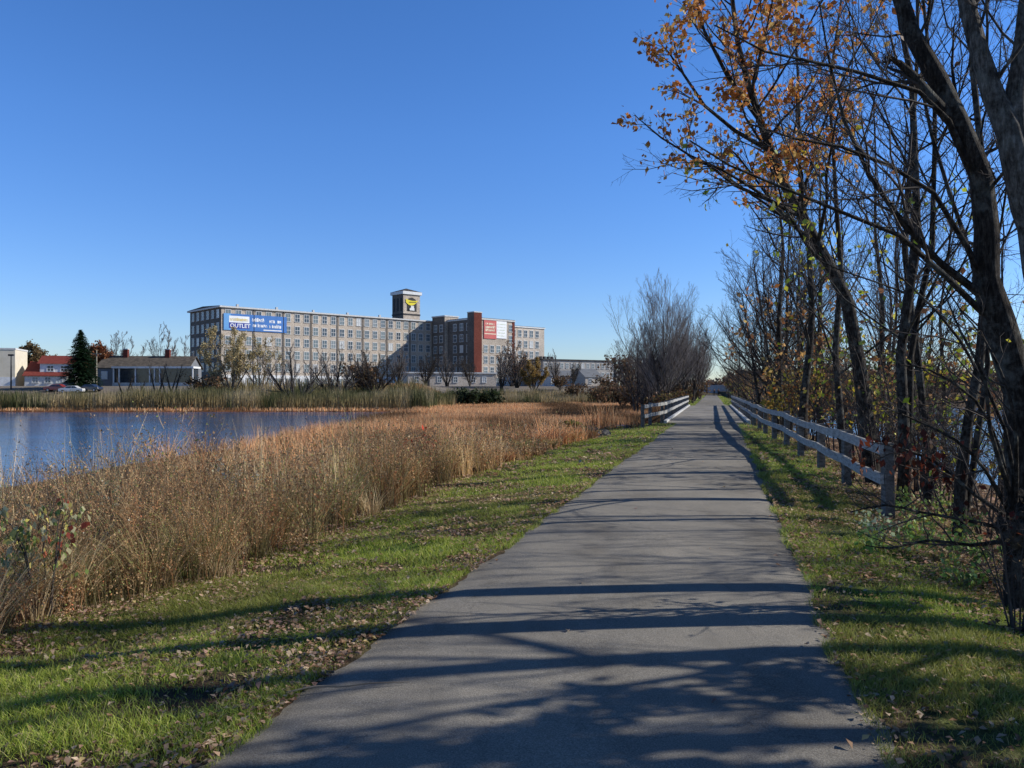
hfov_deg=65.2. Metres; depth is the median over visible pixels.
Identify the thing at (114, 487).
bush
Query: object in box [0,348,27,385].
warehouse
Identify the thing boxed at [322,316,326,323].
window
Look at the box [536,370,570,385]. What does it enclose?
workshop
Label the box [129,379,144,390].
bare tree
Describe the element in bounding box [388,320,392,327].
window
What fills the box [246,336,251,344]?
window
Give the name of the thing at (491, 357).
window
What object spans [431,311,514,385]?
mill wing
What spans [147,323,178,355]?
bare tree
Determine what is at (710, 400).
path
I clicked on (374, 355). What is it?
window
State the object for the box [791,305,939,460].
brush
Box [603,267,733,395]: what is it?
bare tree
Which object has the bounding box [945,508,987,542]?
seedling
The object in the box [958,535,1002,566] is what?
seedling
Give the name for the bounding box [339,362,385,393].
bush
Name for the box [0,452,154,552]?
bush
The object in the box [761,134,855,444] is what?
bare tree
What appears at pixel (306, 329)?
window
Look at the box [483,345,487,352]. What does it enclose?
window
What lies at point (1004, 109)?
bare tree
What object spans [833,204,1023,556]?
thorn bush
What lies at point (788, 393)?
brush
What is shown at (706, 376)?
bare tree
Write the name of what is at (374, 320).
window
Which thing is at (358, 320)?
window
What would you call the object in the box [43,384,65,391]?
parked car
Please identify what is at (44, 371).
house
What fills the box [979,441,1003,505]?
brush
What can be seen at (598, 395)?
bush
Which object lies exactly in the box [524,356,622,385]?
factory
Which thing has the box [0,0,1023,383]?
sky
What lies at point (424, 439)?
red shrub
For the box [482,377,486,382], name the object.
window
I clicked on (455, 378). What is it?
window
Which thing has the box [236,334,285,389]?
willow tree
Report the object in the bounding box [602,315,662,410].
bare tree
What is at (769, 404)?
golden bush
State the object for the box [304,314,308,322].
window
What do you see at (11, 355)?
lamp post
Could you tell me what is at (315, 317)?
windows
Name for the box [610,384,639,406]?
bush
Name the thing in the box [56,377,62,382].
window
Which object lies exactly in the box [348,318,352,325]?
window
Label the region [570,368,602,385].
outbuilding
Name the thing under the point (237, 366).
willow tree
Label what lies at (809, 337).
bare tree
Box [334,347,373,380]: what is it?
bare tree
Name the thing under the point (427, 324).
window
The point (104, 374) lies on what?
window
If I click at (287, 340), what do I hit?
window
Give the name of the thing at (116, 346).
bare tree
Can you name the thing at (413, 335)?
window
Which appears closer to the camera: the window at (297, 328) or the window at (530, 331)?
the window at (297, 328)
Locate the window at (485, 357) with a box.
[484,356,487,363]
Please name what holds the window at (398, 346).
in the mill building at (308, 334)
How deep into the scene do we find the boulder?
31.27 m
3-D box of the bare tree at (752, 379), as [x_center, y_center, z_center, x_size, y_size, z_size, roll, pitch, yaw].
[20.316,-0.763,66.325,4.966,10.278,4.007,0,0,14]
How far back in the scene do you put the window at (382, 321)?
256.21 m
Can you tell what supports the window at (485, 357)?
in the mill wing
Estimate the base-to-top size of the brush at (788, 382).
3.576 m
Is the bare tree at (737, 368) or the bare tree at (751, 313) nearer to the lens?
the bare tree at (751, 313)
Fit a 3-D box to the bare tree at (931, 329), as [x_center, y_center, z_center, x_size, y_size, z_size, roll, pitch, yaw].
[18.236,-2.085,36.064,5.564,11.516,4.490,0,0,-9]
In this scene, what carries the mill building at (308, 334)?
on the ground at (922, 722)
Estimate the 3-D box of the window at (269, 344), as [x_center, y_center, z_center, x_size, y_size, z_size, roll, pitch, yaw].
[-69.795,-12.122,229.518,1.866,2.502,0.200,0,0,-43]
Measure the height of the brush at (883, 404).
3.216 m
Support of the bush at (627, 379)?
on the ground at (922, 722)
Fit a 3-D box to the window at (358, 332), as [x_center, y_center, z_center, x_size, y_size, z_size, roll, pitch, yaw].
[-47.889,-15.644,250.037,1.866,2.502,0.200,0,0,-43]
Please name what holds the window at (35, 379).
in the house at (44, 371)
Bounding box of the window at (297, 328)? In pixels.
[294,326,299,334]
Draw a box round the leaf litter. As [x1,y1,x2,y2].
[0,422,1023,767]
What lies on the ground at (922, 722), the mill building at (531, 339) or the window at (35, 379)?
the mill building at (531, 339)
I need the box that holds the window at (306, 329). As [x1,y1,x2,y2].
[304,327,308,334]
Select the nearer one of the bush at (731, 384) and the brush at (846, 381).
the brush at (846, 381)
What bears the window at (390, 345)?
in the mill building at (308, 334)
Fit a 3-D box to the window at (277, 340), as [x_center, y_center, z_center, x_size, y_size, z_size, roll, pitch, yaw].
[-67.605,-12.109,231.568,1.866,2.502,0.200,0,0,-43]
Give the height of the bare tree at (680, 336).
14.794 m
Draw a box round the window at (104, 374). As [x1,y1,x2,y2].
[101,371,107,378]
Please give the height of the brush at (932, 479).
2.412 m
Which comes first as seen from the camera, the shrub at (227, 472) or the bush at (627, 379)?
the shrub at (227, 472)
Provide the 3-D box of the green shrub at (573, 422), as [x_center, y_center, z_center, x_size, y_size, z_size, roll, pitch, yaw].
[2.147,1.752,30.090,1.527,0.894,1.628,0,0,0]
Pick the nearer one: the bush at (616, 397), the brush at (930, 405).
the brush at (930, 405)
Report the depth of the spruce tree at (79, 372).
159.33 m
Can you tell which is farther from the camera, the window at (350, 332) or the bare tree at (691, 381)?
the window at (350, 332)
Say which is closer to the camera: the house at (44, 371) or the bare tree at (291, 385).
the bare tree at (291, 385)
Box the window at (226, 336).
[225,335,230,344]
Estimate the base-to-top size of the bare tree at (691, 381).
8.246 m
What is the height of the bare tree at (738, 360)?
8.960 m
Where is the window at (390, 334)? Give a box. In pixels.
[388,332,392,339]
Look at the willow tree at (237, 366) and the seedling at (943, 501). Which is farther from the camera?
the willow tree at (237, 366)
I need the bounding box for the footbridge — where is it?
[664,404,750,423]
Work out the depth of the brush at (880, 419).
14.60 m
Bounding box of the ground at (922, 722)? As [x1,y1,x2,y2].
[0,386,1023,767]
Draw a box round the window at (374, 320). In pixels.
[373,319,376,326]
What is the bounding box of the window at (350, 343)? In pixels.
[348,341,352,348]
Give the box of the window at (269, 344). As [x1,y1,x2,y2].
[266,337,271,345]
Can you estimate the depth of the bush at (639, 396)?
111.26 m
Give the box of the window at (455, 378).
[453,376,457,382]
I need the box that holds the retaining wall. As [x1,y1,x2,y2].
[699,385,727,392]
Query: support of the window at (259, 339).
in the mill building at (308, 334)
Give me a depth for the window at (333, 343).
243.97 m
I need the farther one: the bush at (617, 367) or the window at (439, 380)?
the window at (439, 380)
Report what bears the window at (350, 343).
in the mill building at (308, 334)
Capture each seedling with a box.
[850,527,890,552]
[854,507,903,538]
[895,486,931,518]
[896,514,931,550]
[902,504,944,534]
[914,485,953,522]
[919,528,971,559]
[930,554,990,586]
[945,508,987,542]
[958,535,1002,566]
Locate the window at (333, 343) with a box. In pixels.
[330,340,335,348]
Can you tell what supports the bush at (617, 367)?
on the ground at (922, 722)
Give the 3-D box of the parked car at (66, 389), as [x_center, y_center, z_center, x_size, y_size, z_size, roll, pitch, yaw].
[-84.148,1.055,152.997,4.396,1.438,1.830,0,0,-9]
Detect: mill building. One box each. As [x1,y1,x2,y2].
[187,289,431,385]
[515,326,544,385]
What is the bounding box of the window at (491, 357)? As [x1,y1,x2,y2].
[490,356,494,363]
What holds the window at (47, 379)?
in the house at (44, 371)
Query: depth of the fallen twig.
4.35 m
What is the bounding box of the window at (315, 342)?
[313,339,317,347]
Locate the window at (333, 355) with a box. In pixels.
[330,352,335,360]
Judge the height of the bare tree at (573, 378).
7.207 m
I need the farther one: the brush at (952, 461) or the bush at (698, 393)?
the bush at (698, 393)
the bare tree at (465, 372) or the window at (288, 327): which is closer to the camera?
the bare tree at (465, 372)
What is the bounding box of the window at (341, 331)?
[339,329,344,336]
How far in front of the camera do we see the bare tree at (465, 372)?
189.49 m
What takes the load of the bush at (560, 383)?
on the ground at (922, 722)
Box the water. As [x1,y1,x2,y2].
[0,408,1002,486]
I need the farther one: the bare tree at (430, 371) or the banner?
the banner
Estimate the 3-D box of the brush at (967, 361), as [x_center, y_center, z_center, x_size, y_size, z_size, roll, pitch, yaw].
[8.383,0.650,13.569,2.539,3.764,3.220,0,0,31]
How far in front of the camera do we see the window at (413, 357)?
264.37 m
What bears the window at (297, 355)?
in the mill building at (308, 334)
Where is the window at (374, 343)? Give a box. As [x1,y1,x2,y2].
[373,342,376,349]
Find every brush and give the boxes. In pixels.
[730,380,753,399]
[760,288,967,456]
[760,356,802,421]
[761,351,831,432]
[764,377,851,433]
[766,312,872,441]
[767,340,855,439]
[768,325,893,450]
[782,359,851,436]
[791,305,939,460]
[801,327,947,462]
[810,351,914,448]
[818,327,960,486]
[825,264,1023,491]
[838,362,1001,505]
[851,348,960,465]
[852,358,971,456]
[862,378,1003,515]
[874,395,953,484]
[876,374,1003,518]
[908,394,1003,545]
[913,400,1002,538]
[921,324,1023,467]
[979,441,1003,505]
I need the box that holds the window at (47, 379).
[44,376,50,382]
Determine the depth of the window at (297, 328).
235.71 m
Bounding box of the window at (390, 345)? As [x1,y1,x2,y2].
[388,343,392,350]
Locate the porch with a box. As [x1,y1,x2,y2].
[111,366,200,385]
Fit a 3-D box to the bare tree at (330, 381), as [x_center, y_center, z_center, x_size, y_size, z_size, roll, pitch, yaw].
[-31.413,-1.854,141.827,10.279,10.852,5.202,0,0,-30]
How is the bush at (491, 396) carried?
on the ground at (922, 722)
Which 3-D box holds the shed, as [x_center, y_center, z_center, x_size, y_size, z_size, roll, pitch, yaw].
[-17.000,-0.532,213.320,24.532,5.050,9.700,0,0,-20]
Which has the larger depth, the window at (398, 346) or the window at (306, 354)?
the window at (398, 346)
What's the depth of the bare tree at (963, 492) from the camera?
10.54 m
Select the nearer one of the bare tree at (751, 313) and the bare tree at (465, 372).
the bare tree at (751, 313)
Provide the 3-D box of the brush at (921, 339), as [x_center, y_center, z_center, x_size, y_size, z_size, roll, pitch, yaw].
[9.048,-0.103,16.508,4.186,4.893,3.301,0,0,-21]
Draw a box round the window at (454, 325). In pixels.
[453,324,456,331]
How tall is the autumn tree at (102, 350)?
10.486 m
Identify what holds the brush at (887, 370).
on the ground at (922, 722)
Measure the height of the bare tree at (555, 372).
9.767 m
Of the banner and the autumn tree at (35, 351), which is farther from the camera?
the banner
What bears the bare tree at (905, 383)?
on the ground at (922, 722)
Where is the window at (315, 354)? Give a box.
[313,352,317,359]
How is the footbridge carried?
on the ground at (922, 722)
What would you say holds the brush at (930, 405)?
on the ground at (922, 722)
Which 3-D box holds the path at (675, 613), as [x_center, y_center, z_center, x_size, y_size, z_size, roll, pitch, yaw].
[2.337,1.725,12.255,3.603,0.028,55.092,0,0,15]
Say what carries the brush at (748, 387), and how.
on the ground at (922, 722)
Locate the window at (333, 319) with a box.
[331,316,335,324]
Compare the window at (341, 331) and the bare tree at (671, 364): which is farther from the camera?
the window at (341, 331)
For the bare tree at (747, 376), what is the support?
on the ground at (922, 722)
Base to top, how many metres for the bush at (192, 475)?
2.120 m
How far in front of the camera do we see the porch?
168.16 m
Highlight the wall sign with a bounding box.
[484,320,506,338]
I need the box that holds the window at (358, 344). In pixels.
[356,342,360,349]
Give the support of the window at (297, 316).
in the mill building at (308, 334)
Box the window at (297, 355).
[294,351,299,359]
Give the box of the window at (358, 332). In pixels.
[356,330,360,337]
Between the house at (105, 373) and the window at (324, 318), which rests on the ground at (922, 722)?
the house at (105, 373)
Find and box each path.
[198,423,899,767]
[695,395,726,405]
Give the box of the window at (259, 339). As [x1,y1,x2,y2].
[256,337,261,344]
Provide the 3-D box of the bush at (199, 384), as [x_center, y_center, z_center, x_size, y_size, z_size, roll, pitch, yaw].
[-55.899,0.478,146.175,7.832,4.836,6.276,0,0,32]
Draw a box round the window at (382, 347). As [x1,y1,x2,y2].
[380,343,385,350]
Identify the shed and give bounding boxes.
[401,372,495,385]
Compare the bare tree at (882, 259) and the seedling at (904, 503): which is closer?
the seedling at (904, 503)
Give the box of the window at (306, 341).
[304,339,309,347]
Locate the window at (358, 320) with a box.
[356,318,360,325]
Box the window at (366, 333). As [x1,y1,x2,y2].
[364,330,368,337]
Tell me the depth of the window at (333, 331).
243.97 m
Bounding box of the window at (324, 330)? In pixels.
[322,328,326,335]
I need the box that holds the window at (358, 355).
[356,353,360,361]
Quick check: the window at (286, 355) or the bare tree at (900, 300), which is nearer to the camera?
the bare tree at (900, 300)
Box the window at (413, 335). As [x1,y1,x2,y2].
[411,333,415,340]
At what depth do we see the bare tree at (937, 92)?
6.87 m
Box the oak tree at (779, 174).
[611,0,928,487]
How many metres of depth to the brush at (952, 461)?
11.52 m
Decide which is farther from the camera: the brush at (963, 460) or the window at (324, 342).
the window at (324, 342)
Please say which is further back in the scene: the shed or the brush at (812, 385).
the shed
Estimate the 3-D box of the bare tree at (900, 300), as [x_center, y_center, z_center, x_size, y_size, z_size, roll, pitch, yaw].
[12.169,-3.069,24.726,4.490,11.516,5.564,0,0,16]
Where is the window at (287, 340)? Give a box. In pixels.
[285,338,290,346]
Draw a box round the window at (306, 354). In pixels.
[304,352,308,359]
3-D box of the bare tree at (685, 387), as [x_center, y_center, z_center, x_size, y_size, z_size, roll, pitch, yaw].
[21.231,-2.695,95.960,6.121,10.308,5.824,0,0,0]
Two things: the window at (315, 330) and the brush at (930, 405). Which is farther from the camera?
the window at (315, 330)
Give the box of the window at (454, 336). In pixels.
[453,335,456,342]
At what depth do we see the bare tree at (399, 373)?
164.15 m
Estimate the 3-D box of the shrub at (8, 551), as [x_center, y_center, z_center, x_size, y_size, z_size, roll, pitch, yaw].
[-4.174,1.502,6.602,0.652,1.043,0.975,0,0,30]
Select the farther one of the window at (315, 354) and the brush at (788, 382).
the window at (315, 354)
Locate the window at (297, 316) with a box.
[295,314,299,322]
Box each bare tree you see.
[107,331,145,355]
[116,375,134,392]
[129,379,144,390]
[145,361,167,392]
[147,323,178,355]
[157,366,178,389]
[163,364,183,389]
[172,335,193,355]
[255,342,329,397]
[303,343,362,392]
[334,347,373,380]
[347,347,402,394]
[385,344,409,384]
[415,349,442,384]
[436,347,457,385]
[458,353,477,385]
[493,347,514,389]
[494,339,526,386]
[503,347,532,387]
[544,348,560,379]
[567,360,582,384]
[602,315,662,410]
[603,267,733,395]
[611,0,1023,612]
[628,351,673,401]
[634,300,720,394]
[668,320,713,402]
[688,238,876,424]
[689,350,715,400]
[692,342,718,398]
[696,185,859,429]
[715,351,732,397]
[718,116,816,434]
[719,229,804,399]
[720,348,745,394]
[723,330,748,396]
[725,331,758,392]
[726,0,972,463]
[730,0,891,451]
[731,317,764,406]
[741,342,754,399]
[746,329,766,401]
[751,150,893,428]
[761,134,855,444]
[766,217,843,381]
[782,0,1018,536]
[788,0,1023,511]
[792,0,1007,507]
[801,58,972,430]
[832,100,972,405]
[847,215,903,432]
[859,208,975,455]
[917,0,1023,279]
[917,207,1000,471]
[929,178,1023,495]
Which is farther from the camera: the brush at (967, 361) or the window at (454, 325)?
the window at (454, 325)
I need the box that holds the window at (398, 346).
[396,343,400,350]
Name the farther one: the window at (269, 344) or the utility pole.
the window at (269, 344)
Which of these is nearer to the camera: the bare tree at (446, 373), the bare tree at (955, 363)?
the bare tree at (955, 363)
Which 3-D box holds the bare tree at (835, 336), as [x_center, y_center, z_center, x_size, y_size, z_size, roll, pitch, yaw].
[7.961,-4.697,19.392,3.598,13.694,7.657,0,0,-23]
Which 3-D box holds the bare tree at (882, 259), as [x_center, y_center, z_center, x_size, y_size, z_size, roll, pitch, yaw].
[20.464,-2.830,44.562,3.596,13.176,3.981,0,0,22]
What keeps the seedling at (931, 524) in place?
on the ground at (922, 722)
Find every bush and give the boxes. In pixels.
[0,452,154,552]
[34,440,196,529]
[117,438,271,516]
[183,374,227,393]
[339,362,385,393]
[450,386,485,403]
[478,388,505,403]
[550,375,571,389]
[563,383,589,396]
[585,384,614,403]
[591,374,630,391]
[597,353,642,380]
[599,382,632,405]
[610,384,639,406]
[620,372,653,401]
[626,384,655,408]
[644,390,675,402]
[670,389,693,403]
[675,381,710,401]
[719,377,749,393]
[757,364,820,437]
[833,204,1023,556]
[925,485,1023,633]
[960,425,1003,498]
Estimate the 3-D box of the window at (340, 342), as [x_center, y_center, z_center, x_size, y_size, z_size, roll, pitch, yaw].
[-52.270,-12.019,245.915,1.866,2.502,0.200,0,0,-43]
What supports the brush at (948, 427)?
on the ground at (922, 722)
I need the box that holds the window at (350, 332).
[348,329,352,337]
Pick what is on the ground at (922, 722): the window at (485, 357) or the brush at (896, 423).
the brush at (896, 423)
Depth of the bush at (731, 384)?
159.62 m
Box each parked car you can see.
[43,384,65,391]
[58,386,85,392]
[81,384,102,391]
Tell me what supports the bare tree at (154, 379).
on the ground at (922, 722)
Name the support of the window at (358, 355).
in the mill building at (308, 334)
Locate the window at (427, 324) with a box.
[426,323,429,330]
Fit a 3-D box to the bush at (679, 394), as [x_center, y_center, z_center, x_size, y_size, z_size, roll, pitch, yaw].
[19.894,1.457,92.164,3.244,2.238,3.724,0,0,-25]
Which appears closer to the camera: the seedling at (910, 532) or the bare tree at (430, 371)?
the seedling at (910, 532)
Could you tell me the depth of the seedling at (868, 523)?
9.21 m
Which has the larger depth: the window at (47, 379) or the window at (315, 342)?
the window at (315, 342)
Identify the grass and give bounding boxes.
[0,383,672,450]
[0,397,640,631]
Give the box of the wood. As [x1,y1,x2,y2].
[689,365,1001,392]
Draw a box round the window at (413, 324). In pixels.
[411,322,415,329]
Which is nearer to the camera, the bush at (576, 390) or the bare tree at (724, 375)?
the bare tree at (724, 375)
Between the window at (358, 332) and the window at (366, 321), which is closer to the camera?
the window at (358, 332)
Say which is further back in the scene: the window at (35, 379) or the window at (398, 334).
the window at (398, 334)
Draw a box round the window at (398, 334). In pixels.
[396,332,400,339]
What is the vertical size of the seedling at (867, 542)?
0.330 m
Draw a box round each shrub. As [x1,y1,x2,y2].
[0,496,90,619]
[0,497,75,616]
[74,470,131,575]
[127,491,189,563]
[208,457,278,514]
[406,425,436,457]
[550,419,586,430]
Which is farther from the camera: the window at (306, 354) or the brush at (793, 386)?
the window at (306, 354)
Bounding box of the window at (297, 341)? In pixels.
[294,339,299,346]
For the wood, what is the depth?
201.50 m
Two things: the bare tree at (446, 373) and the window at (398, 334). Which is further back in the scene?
the window at (398, 334)
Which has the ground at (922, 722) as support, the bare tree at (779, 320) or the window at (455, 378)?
the bare tree at (779, 320)
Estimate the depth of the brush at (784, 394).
32.89 m
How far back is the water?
62.84 m
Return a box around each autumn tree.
[18,339,57,365]
[84,340,114,382]
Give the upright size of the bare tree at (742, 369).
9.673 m
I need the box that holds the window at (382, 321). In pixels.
[380,320,385,327]
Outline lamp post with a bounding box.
[8,354,13,389]
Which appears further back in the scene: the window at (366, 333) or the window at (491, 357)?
the window at (491, 357)
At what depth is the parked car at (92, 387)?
154.19 m
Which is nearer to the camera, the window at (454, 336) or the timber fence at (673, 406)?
the timber fence at (673, 406)
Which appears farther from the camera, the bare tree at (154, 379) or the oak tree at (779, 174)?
the bare tree at (154, 379)
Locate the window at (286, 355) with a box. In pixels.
[285,351,290,359]
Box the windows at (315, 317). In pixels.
[191,311,422,385]
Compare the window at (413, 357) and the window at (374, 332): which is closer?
the window at (374, 332)
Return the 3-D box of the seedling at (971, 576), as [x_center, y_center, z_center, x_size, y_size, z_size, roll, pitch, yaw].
[4.150,1.741,7.378,0.338,0.335,0.427,0,0,-32]
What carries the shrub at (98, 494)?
on the ground at (922, 722)
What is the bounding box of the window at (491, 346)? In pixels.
[490,345,494,352]
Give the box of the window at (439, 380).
[437,376,441,382]
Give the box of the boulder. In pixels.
[599,430,610,435]
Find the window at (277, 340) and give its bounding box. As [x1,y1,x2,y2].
[275,338,281,346]
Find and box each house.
[22,356,75,385]
[95,349,203,385]
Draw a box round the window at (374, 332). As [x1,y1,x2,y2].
[372,331,377,338]
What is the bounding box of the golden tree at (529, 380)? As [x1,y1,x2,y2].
[518,356,550,391]
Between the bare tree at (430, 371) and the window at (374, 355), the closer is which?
the bare tree at (430, 371)
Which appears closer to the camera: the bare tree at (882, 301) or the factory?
the bare tree at (882, 301)
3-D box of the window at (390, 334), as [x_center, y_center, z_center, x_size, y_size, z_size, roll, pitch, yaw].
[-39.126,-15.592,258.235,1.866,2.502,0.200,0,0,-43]
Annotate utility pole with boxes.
[92,350,100,382]
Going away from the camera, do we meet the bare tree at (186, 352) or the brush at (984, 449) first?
the brush at (984, 449)
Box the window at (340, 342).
[339,341,344,348]
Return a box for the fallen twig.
[286,682,402,693]
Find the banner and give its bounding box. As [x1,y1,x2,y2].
[224,313,286,332]
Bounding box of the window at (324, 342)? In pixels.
[322,340,326,347]
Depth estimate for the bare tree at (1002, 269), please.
22.91 m
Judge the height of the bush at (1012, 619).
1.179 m
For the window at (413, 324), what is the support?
in the mill building at (308, 334)
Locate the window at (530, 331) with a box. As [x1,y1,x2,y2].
[529,330,533,337]
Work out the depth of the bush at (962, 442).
7.74 m
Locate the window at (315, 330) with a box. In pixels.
[313,327,318,335]
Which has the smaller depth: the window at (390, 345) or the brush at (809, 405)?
the brush at (809, 405)
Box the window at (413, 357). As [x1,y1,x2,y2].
[411,355,415,362]
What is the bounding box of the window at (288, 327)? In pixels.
[285,326,290,334]
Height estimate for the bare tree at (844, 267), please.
14.395 m
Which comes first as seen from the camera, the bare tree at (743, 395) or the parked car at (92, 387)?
the bare tree at (743, 395)
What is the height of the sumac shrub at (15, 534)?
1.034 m
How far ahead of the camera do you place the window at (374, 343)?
254.15 m
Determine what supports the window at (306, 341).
in the mill building at (308, 334)
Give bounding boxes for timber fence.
[641,395,688,427]
[731,395,894,519]
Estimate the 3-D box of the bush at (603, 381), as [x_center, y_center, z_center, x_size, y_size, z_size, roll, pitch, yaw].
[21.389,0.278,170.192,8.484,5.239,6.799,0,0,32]
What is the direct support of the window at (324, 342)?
in the mill building at (308, 334)
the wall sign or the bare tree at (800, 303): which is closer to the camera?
the bare tree at (800, 303)
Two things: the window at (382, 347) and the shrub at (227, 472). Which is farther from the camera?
the window at (382, 347)
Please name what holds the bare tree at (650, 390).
on the ground at (922, 722)
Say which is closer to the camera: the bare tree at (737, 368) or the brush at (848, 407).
the brush at (848, 407)
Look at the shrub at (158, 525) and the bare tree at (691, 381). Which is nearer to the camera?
the shrub at (158, 525)
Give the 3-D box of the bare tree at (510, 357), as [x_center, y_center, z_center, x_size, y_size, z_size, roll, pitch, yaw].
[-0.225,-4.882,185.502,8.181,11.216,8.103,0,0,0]
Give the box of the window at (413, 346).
[411,344,415,351]
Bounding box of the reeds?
[0,376,629,409]
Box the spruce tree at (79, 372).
[58,329,103,386]
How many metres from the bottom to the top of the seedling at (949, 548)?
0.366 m
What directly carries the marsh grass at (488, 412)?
on the ground at (922, 722)
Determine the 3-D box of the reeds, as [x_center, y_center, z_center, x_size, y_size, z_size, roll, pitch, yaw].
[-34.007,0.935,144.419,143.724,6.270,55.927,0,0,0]
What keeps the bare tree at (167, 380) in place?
on the ground at (922, 722)
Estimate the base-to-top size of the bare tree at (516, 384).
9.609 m
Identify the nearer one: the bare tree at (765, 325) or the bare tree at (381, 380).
the bare tree at (765, 325)
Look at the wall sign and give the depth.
260.13 m
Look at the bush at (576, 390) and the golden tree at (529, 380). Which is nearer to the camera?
the bush at (576, 390)
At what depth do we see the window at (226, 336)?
221.27 m
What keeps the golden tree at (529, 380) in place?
on the ground at (922, 722)
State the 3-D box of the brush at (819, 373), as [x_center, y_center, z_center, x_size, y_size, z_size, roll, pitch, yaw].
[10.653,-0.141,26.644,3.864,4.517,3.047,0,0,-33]
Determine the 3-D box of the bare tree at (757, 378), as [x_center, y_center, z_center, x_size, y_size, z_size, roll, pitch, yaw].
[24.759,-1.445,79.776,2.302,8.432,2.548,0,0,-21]
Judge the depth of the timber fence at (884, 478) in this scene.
15.68 m
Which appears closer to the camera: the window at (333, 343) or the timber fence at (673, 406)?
the timber fence at (673, 406)
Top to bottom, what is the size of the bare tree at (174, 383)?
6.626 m
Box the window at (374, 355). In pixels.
[372,354,377,361]
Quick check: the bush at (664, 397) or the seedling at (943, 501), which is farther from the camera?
the bush at (664, 397)
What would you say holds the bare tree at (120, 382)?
on the ground at (922, 722)
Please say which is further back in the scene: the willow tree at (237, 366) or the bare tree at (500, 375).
the bare tree at (500, 375)
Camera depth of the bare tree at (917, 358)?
13.50 m
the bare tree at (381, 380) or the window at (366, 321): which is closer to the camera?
the bare tree at (381, 380)
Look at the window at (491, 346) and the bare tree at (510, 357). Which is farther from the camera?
the window at (491, 346)
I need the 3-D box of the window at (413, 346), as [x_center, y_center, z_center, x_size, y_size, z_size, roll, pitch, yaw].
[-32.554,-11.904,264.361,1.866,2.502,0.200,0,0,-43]
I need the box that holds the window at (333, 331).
[331,328,335,336]
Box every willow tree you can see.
[196,323,265,390]
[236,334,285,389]
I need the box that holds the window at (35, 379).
[31,376,38,382]
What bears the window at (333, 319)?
in the mill building at (308, 334)
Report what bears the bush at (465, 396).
on the ground at (922, 722)
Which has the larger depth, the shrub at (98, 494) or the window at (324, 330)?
the window at (324, 330)
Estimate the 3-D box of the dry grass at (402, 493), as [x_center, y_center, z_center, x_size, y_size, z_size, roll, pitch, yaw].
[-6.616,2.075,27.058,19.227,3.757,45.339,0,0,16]
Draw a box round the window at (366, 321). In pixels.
[364,319,369,326]
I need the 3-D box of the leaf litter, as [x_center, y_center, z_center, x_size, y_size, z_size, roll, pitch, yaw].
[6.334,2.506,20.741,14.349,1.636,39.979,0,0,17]
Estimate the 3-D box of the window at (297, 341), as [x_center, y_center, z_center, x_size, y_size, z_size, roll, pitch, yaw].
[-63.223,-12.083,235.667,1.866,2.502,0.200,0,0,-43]

